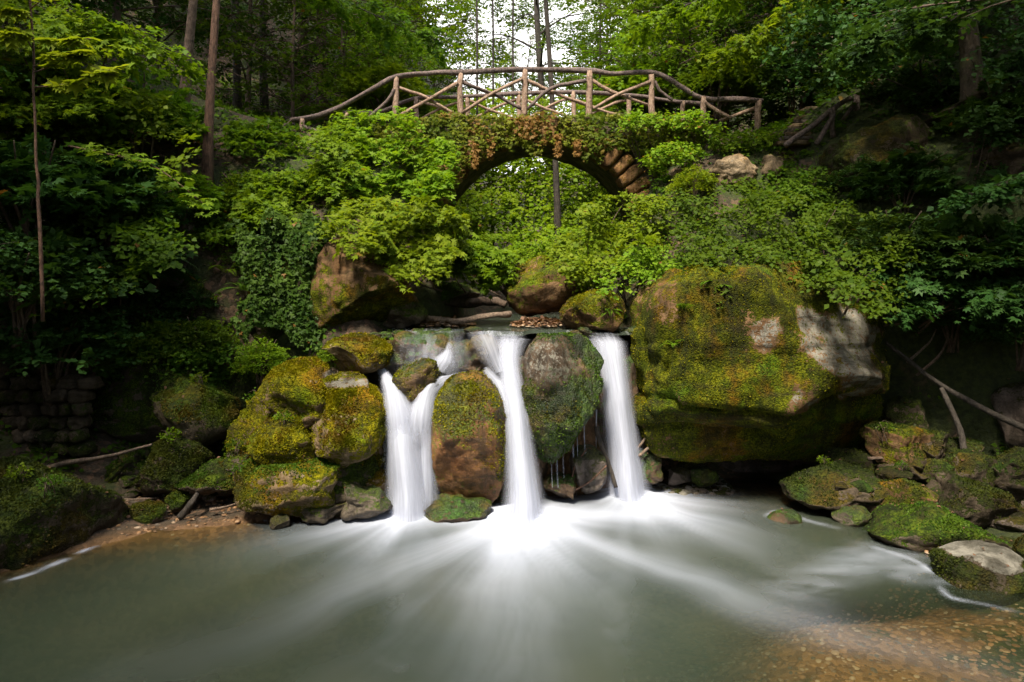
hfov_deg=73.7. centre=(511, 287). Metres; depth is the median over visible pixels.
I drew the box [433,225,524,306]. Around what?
shrub
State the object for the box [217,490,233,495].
stone
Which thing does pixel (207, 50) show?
tree
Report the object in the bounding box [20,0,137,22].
tree
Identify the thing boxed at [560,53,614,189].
tree
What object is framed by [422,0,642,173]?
sky
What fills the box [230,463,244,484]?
plant
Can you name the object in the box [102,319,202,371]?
shrub
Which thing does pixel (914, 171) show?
shrub
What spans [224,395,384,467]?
mossy mound
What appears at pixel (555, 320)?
leaf litter
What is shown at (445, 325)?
gravel bar
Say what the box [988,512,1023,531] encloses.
boulder
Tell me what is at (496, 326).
stream water
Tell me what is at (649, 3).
tree
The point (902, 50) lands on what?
leafy branch
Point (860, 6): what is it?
tree
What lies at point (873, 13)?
tree
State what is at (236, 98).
tree
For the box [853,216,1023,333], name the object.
shrub
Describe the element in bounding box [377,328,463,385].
boulder
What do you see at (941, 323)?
shrub
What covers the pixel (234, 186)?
shrub
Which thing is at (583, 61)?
tree
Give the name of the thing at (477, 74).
tree
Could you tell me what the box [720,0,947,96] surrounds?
tree
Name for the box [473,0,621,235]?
tree
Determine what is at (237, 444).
plant
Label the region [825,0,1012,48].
tree
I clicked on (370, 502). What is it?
boulder
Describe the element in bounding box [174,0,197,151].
tree
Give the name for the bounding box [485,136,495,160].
dead ivy
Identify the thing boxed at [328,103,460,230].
shrub
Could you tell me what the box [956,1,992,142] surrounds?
tree
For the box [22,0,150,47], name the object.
tree
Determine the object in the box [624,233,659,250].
fern
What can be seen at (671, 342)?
fern
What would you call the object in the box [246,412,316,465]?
boulder
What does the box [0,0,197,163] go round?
tree
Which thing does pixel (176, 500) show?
boulder
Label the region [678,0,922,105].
tree
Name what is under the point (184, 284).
boulder
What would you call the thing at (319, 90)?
tree
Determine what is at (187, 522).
gravel
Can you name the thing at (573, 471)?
fallen branch
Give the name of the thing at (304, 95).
tree
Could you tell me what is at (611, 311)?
fern
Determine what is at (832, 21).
leafy branch
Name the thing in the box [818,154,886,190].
shrub
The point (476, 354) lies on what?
waterfall
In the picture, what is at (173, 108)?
leafy branch
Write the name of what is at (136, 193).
shrub
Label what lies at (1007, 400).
boulder
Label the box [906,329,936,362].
fallen branch
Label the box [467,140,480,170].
dead ivy
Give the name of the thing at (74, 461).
fallen branch
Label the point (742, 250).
shrub
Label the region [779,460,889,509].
boulder
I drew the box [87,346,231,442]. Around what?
boulder
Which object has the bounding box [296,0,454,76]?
leafy branch
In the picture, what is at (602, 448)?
fallen branch
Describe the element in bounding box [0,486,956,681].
pool water
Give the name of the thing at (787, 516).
boulder
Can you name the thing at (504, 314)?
fallen branch
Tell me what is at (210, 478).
boulder
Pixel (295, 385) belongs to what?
boulder
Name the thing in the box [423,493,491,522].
boulder
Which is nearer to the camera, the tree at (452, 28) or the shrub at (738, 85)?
the shrub at (738, 85)
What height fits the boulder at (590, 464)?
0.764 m
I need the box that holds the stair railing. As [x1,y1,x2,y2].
[783,92,864,147]
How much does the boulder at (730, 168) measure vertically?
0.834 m
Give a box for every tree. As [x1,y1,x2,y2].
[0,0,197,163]
[0,49,53,229]
[0,66,37,326]
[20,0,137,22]
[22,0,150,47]
[35,0,261,71]
[40,0,280,57]
[41,0,199,18]
[51,1,163,35]
[109,0,335,112]
[134,0,292,57]
[164,0,394,127]
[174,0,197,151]
[195,0,463,130]
[201,0,219,190]
[231,0,241,112]
[254,0,395,133]
[259,0,269,115]
[266,0,467,125]
[287,0,463,122]
[294,10,310,104]
[296,0,480,129]
[375,0,511,176]
[421,22,501,205]
[457,111,522,238]
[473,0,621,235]
[475,0,478,226]
[491,0,494,247]
[491,24,562,210]
[512,0,514,228]
[522,0,743,205]
[526,108,619,238]
[541,69,669,223]
[543,0,561,258]
[550,0,638,206]
[555,36,678,220]
[556,0,760,119]
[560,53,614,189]
[562,0,690,95]
[582,0,790,134]
[588,0,777,133]
[599,0,602,242]
[605,14,765,112]
[624,0,864,135]
[634,2,762,130]
[648,0,928,132]
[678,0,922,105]
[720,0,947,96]
[723,0,933,84]
[775,0,902,70]
[776,0,1007,67]
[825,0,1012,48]
[923,0,1019,38]
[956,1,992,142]
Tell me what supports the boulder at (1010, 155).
on the ground
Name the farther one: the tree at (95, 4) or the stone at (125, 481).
the tree at (95, 4)
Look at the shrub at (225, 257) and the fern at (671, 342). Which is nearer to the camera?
the fern at (671, 342)
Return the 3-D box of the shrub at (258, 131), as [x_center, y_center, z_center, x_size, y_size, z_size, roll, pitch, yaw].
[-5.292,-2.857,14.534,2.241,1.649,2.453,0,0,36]
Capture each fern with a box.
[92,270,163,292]
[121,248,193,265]
[208,265,240,274]
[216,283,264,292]
[601,308,622,315]
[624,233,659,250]
[660,339,681,347]
[676,303,692,308]
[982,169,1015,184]
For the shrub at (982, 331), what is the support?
on the ground
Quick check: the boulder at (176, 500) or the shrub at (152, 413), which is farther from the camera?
the shrub at (152, 413)
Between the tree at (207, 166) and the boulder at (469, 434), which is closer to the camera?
the boulder at (469, 434)
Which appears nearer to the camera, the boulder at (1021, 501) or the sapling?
the sapling
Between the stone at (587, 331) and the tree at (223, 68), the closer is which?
the stone at (587, 331)
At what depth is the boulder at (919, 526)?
8.63 m
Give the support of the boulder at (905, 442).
on the boulder at (917, 475)
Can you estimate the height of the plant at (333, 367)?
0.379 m
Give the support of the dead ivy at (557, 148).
attached to the stone footbridge
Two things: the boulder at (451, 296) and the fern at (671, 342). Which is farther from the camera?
the boulder at (451, 296)
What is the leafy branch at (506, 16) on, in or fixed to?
attached to the tree at (583, 64)
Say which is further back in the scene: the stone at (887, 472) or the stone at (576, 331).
the stone at (576, 331)
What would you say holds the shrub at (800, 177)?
on the ground
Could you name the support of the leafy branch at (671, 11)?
attached to the tree at (970, 42)
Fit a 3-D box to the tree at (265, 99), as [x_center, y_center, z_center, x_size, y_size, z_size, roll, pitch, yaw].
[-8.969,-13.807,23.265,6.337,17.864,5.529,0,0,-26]
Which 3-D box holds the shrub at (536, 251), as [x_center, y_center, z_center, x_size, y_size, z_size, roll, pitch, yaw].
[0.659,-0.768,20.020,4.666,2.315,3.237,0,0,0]
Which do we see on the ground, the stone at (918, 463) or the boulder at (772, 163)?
the boulder at (772, 163)
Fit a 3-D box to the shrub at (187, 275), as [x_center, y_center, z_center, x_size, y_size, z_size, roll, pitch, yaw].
[-6.778,-0.348,11.618,2.624,1.792,2.514,0,0,2]
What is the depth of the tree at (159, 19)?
18.92 m
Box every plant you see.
[3,462,34,481]
[34,470,65,497]
[157,427,181,442]
[181,364,205,375]
[187,371,207,384]
[222,437,247,455]
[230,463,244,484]
[242,387,255,401]
[271,410,295,424]
[328,362,336,371]
[816,455,832,464]
[875,420,894,444]
[894,460,909,470]
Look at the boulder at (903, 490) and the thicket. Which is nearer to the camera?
the boulder at (903, 490)
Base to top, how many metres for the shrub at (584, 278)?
2.338 m
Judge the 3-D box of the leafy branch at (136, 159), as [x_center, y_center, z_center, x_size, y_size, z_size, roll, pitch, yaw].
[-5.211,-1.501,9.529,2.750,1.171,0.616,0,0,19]
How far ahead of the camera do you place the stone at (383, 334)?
11.36 m
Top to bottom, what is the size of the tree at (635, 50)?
3.415 m
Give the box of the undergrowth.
[0,0,1021,474]
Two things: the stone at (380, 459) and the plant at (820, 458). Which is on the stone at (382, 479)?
the stone at (380, 459)
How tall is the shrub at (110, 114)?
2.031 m
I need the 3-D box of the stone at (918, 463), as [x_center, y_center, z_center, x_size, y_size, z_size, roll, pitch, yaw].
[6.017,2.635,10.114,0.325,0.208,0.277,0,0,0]
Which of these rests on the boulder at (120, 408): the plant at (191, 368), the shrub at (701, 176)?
the plant at (191, 368)
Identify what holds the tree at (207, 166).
on the ground
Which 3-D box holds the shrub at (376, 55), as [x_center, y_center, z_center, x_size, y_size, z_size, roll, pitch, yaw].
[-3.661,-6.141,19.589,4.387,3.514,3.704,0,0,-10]
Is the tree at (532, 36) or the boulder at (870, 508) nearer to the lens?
the boulder at (870, 508)
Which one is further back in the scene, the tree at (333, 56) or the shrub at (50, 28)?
the tree at (333, 56)
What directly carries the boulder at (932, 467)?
on the boulder at (980, 504)
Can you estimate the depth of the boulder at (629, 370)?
11.32 m
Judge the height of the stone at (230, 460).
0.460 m
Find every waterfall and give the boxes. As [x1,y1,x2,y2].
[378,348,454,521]
[454,334,503,378]
[486,343,538,524]
[600,341,641,501]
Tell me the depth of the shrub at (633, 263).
11.62 m
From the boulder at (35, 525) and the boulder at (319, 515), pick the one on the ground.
the boulder at (35, 525)
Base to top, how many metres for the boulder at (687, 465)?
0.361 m
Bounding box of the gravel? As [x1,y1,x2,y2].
[106,493,263,539]
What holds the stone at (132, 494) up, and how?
on the ground
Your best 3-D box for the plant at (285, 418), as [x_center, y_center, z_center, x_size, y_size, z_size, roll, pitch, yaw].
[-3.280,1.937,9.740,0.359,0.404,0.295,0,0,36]
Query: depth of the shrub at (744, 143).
14.38 m
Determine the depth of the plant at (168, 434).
10.10 m
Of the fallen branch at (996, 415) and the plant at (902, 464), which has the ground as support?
the fallen branch at (996, 415)
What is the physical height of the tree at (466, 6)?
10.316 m
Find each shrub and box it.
[0,0,140,150]
[0,54,143,159]
[0,88,205,217]
[0,132,125,258]
[0,194,199,316]
[0,209,158,348]
[0,302,144,407]
[2,146,191,250]
[29,215,201,319]
[62,66,216,160]
[86,325,248,386]
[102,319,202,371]
[144,404,158,420]
[150,171,227,234]
[162,316,241,366]
[186,206,244,241]
[190,210,253,341]
[193,240,238,270]
[201,110,304,158]
[208,170,294,215]
[216,167,259,201]
[226,119,378,232]
[226,336,290,388]
[303,18,456,125]
[307,194,473,293]
[316,349,336,368]
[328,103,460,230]
[329,52,436,129]
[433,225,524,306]
[473,224,609,283]
[535,183,689,293]
[576,51,689,122]
[593,244,689,306]
[612,103,716,180]
[661,175,845,308]
[666,44,772,125]
[666,163,719,198]
[702,121,797,162]
[740,55,848,122]
[764,158,840,222]
[792,198,935,322]
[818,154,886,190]
[832,199,952,272]
[835,141,969,215]
[845,63,959,115]
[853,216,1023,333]
[878,212,1023,308]
[899,290,1006,352]
[929,79,1023,136]
[937,217,1023,306]
[959,101,1023,214]
[961,301,1023,370]
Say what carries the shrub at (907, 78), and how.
on the ground
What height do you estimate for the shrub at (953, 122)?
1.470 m
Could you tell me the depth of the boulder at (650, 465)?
10.79 m
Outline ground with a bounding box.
[0,0,1023,681]
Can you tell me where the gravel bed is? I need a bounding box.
[761,550,1023,681]
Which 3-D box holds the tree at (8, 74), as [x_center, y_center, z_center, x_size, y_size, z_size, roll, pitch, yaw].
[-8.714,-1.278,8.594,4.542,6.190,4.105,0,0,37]
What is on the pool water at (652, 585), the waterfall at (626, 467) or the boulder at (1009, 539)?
the waterfall at (626, 467)
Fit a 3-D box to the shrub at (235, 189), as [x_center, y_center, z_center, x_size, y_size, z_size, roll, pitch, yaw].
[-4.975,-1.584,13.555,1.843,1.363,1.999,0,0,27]
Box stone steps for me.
[773,106,816,147]
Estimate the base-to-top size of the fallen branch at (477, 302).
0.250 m
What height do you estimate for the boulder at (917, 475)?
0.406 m
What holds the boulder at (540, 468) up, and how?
on the ground
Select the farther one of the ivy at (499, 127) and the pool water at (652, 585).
the ivy at (499, 127)
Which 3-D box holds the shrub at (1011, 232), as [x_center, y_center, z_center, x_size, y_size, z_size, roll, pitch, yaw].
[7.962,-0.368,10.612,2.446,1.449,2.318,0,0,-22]
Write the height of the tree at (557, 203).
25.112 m
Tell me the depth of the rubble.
11.12 m
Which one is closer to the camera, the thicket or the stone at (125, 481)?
the stone at (125, 481)
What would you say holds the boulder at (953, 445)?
on the ground
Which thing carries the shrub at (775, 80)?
on the ground
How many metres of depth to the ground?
11.56 m
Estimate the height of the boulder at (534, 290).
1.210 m
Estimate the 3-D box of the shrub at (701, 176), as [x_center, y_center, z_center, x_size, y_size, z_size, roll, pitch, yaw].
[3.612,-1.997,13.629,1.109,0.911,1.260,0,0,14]
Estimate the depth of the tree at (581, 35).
44.29 m
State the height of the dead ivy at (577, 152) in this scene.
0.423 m
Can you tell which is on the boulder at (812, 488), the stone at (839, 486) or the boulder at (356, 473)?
the stone at (839, 486)
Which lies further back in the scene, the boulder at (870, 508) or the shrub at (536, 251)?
the shrub at (536, 251)
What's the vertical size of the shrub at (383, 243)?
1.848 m
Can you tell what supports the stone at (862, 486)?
on the boulder at (812, 488)
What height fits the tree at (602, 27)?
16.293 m
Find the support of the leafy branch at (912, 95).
attached to the leafy branch at (832, 21)
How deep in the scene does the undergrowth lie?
13.96 m
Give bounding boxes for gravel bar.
[415,322,476,326]
[509,320,566,327]
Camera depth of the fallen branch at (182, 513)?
9.57 m
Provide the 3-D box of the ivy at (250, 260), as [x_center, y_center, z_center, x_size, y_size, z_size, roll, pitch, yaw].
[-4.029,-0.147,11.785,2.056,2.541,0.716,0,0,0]
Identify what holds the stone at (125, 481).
on the ground
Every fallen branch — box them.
[46,443,151,468]
[124,497,155,499]
[177,492,198,519]
[209,503,235,511]
[421,311,511,324]
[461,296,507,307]
[566,465,606,495]
[571,448,586,476]
[594,426,617,487]
[637,438,644,449]
[638,447,648,457]
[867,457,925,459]
[885,341,1023,430]
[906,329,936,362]
[916,325,948,375]
[939,387,966,449]
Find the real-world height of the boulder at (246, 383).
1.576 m
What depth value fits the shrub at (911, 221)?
10.75 m
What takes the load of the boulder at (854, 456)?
on the boulder at (812, 488)
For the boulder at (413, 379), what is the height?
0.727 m
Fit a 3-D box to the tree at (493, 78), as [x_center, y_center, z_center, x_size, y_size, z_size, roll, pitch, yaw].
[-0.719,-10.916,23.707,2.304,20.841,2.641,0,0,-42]
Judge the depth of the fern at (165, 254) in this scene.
11.24 m
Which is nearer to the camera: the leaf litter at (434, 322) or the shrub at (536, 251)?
the leaf litter at (434, 322)
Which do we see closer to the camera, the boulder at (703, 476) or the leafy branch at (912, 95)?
the boulder at (703, 476)
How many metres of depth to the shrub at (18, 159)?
9.92 m
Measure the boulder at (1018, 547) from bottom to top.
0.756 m
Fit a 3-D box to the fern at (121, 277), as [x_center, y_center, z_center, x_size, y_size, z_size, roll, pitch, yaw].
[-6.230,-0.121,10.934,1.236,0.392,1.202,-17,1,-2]
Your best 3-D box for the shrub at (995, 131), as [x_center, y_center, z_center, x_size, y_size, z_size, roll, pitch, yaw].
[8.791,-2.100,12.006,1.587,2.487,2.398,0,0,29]
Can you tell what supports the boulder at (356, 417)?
on the boulder at (292, 489)
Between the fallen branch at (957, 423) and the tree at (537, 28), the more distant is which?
the tree at (537, 28)
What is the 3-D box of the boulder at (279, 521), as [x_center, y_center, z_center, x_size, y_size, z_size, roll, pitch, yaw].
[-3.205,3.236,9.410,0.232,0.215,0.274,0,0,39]
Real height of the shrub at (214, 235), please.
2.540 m
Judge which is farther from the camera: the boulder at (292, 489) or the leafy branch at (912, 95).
the leafy branch at (912, 95)
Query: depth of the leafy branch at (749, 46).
13.69 m
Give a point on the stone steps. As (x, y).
(797, 124)
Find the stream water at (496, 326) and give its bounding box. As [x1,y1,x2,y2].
[381,312,630,335]
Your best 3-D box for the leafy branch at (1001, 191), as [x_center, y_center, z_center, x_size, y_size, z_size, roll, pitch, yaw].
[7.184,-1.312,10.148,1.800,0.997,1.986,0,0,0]
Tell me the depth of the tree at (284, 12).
20.07 m
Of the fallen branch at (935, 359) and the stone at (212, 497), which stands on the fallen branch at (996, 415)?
the fallen branch at (935, 359)
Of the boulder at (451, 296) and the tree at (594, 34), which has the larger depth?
the tree at (594, 34)
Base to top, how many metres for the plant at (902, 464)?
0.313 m
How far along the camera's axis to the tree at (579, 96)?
25.88 m
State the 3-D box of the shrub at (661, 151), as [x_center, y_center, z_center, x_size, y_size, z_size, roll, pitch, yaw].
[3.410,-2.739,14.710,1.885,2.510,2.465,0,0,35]
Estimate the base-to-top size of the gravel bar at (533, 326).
0.146 m
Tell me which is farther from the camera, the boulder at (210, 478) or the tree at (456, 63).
the tree at (456, 63)
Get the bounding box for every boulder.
[0,455,129,570]
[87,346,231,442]
[104,448,146,482]
[128,499,167,523]
[130,434,216,496]
[149,376,240,445]
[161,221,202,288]
[164,489,191,512]
[173,280,215,302]
[174,457,234,494]
[220,359,270,442]
[232,457,341,516]
[244,213,322,343]
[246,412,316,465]
[255,355,335,429]
[269,514,289,529]
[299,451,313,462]
[300,502,345,523]
[309,371,391,468]
[310,237,418,329]
[321,332,393,373]
[329,455,392,519]
[340,483,393,520]
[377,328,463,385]
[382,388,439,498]
[383,300,427,327]
[392,357,440,404]
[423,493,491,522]
[430,369,508,502]
[441,281,479,307]
[493,356,547,502]
[503,254,588,316]
[520,331,603,463]
[542,472,576,499]
[559,288,625,338]
[569,444,606,493]
[595,343,645,468]
[629,261,890,463]
[637,450,663,484]
[668,467,690,485]
[676,461,702,479]
[690,465,718,487]
[708,153,757,187]
[760,154,787,181]
[767,509,802,523]
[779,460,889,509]
[819,114,931,193]
[823,446,876,470]
[831,505,871,526]
[859,421,934,463]
[862,500,1011,552]
[863,504,880,512]
[873,461,927,479]
[876,477,938,504]
[884,395,928,429]
[920,457,955,483]
[921,430,949,458]
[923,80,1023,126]
[926,469,1023,528]
[928,540,1023,606]
[944,436,984,458]
[946,448,998,487]
[965,132,1023,177]
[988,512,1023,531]
[990,382,1023,447]
[992,446,1023,500]
[1000,536,1014,549]
[1012,534,1023,557]
[1015,498,1023,505]
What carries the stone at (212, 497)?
on the ground
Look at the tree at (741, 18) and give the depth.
18.96 m
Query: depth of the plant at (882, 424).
10.34 m
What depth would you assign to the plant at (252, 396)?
10.54 m
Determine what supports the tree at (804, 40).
on the ground
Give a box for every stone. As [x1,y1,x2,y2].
[119,475,136,487]
[121,490,139,498]
[202,493,216,501]
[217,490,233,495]
[221,449,248,472]
[361,454,385,467]
[365,468,392,491]
[370,332,380,337]
[379,331,393,339]
[410,328,423,332]
[453,330,465,338]
[464,326,483,336]
[571,330,583,335]
[578,327,597,336]
[624,326,635,332]
[834,482,848,490]
[850,479,873,492]
[875,465,912,479]
[910,457,926,470]
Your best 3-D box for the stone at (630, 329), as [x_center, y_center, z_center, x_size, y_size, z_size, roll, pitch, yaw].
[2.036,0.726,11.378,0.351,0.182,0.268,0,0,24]
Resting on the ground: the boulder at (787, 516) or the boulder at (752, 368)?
the boulder at (752, 368)
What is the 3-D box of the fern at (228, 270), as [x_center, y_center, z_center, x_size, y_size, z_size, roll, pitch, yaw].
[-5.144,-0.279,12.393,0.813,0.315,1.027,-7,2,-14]
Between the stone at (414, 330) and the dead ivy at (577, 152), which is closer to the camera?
the stone at (414, 330)
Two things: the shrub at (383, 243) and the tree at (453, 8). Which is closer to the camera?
the shrub at (383, 243)
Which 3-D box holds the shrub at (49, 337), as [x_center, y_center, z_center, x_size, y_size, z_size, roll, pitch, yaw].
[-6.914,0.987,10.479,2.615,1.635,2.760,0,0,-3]
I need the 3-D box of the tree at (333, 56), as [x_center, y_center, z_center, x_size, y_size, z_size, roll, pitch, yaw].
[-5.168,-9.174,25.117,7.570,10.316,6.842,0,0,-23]
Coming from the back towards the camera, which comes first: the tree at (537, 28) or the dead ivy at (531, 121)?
the tree at (537, 28)
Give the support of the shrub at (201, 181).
on the ground
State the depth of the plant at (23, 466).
8.49 m
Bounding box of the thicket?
[423,83,646,258]
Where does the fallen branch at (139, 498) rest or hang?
on the ground
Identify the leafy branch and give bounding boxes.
[1,0,224,94]
[12,53,196,142]
[67,142,221,217]
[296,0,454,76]
[406,0,662,98]
[611,0,745,52]
[688,0,850,99]
[754,0,1023,104]
[800,10,985,97]
[812,0,1023,80]
[888,55,1023,114]
[926,172,1023,229]
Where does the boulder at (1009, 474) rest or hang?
on the ground
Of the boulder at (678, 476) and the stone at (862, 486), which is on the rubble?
the boulder at (678, 476)
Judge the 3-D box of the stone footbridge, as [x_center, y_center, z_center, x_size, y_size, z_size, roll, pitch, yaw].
[0.344,-1.870,15.956,10.512,6.040,2.205,0,0,0]
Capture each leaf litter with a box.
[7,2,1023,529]
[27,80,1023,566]
[418,315,475,327]
[510,315,564,325]
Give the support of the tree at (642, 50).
on the ground
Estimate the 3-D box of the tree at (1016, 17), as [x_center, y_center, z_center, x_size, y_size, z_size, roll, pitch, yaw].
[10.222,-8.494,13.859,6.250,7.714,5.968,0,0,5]
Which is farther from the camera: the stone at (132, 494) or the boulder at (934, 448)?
the boulder at (934, 448)
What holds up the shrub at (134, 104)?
on the ground
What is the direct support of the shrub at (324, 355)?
on the boulder at (295, 385)
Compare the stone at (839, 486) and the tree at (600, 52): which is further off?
the tree at (600, 52)
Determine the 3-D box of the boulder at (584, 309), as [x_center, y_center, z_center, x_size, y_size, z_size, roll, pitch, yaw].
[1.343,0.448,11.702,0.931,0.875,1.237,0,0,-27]
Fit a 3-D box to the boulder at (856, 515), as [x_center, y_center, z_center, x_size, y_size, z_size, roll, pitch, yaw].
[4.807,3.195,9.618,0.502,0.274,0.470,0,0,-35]
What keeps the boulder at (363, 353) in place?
on the boulder at (356, 417)
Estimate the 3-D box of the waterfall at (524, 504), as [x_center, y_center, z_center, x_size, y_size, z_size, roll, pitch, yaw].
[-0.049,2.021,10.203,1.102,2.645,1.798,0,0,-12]
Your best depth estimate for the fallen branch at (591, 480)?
10.39 m
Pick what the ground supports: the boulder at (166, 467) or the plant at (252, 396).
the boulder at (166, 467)
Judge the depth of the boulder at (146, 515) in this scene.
9.44 m
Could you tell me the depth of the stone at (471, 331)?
11.34 m
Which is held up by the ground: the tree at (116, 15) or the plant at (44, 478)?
the tree at (116, 15)
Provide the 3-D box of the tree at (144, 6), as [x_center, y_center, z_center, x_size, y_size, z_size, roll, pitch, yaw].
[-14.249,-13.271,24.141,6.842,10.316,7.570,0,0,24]
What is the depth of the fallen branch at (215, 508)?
9.71 m
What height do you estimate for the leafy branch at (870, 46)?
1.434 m
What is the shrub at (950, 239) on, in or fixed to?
on the ground
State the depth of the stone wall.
10.30 m
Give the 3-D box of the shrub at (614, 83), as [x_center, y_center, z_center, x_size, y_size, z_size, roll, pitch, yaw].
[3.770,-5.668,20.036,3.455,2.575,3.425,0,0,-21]
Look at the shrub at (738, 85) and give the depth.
17.12 m
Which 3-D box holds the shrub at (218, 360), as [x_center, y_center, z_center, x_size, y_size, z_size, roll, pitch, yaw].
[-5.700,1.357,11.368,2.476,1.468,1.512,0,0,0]
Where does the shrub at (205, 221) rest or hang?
on the ground
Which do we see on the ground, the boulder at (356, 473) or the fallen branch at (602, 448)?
the boulder at (356, 473)
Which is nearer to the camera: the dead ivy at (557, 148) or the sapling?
the sapling
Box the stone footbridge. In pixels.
[289,67,762,233]
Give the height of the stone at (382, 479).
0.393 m
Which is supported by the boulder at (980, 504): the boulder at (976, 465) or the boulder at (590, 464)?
the boulder at (976, 465)
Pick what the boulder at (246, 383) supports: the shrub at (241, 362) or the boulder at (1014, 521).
the shrub at (241, 362)
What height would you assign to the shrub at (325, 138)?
2.930 m
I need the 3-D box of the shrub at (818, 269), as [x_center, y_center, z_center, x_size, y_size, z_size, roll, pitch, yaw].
[5.266,-0.518,10.423,1.981,2.022,4.058,0,0,34]
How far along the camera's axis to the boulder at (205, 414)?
10.41 m
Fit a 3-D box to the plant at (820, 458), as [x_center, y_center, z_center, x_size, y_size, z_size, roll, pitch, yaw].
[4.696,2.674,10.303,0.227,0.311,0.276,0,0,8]
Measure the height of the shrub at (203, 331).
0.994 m
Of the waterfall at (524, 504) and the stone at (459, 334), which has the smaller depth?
the waterfall at (524, 504)
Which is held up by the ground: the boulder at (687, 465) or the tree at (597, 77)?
the tree at (597, 77)
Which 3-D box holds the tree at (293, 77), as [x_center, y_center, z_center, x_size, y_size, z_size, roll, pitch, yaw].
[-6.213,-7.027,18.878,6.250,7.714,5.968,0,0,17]
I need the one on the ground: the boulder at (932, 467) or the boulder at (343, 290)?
the boulder at (343, 290)
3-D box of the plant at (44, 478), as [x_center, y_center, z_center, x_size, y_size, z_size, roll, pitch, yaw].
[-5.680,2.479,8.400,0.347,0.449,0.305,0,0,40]
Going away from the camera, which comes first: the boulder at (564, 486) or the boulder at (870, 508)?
the boulder at (870, 508)
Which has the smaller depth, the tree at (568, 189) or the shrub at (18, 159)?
the shrub at (18, 159)
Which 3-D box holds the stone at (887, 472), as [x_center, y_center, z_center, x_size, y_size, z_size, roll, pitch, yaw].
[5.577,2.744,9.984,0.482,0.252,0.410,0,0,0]
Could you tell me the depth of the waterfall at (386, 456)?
10.38 m
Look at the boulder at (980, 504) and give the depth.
9.27 m
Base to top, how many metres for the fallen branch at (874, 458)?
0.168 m
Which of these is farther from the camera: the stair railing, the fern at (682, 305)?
the stair railing
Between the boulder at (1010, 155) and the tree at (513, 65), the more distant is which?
the tree at (513, 65)
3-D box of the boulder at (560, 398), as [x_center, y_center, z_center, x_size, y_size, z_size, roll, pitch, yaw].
[0.807,1.676,10.399,1.182,2.008,1.474,0,0,29]
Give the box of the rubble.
[641,465,734,496]
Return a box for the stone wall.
[0,374,104,456]
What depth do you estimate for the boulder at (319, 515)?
9.47 m
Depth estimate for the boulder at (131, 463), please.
10.31 m
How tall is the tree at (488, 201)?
7.714 m
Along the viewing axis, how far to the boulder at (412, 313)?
11.85 m
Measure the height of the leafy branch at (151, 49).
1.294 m
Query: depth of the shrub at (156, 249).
10.37 m
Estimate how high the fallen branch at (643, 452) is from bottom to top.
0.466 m
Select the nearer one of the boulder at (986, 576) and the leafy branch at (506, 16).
the boulder at (986, 576)
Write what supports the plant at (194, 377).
on the boulder at (205, 414)
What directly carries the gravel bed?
on the ground
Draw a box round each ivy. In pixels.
[224,206,335,352]
[362,110,704,208]
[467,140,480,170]
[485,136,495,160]
[506,115,547,140]
[552,133,562,157]
[571,139,582,157]
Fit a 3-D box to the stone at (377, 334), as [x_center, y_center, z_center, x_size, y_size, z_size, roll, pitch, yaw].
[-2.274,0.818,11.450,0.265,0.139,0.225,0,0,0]
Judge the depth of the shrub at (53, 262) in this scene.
9.67 m
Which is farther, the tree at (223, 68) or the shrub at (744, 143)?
the tree at (223, 68)
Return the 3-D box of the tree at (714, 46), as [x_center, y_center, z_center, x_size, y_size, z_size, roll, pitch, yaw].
[9.108,-14.235,30.062,9.508,16.753,8.508,0,0,-35]
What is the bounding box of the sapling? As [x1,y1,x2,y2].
[0,0,130,321]
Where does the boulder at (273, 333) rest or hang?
on the ground
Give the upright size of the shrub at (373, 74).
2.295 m
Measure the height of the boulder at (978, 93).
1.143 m
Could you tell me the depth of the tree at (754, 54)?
20.00 m
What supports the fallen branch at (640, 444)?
on the boulder at (752, 368)
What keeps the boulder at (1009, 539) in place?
on the ground
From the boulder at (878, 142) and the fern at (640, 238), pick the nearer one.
the fern at (640, 238)
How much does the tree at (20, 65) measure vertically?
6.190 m
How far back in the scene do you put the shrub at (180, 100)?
12.89 m

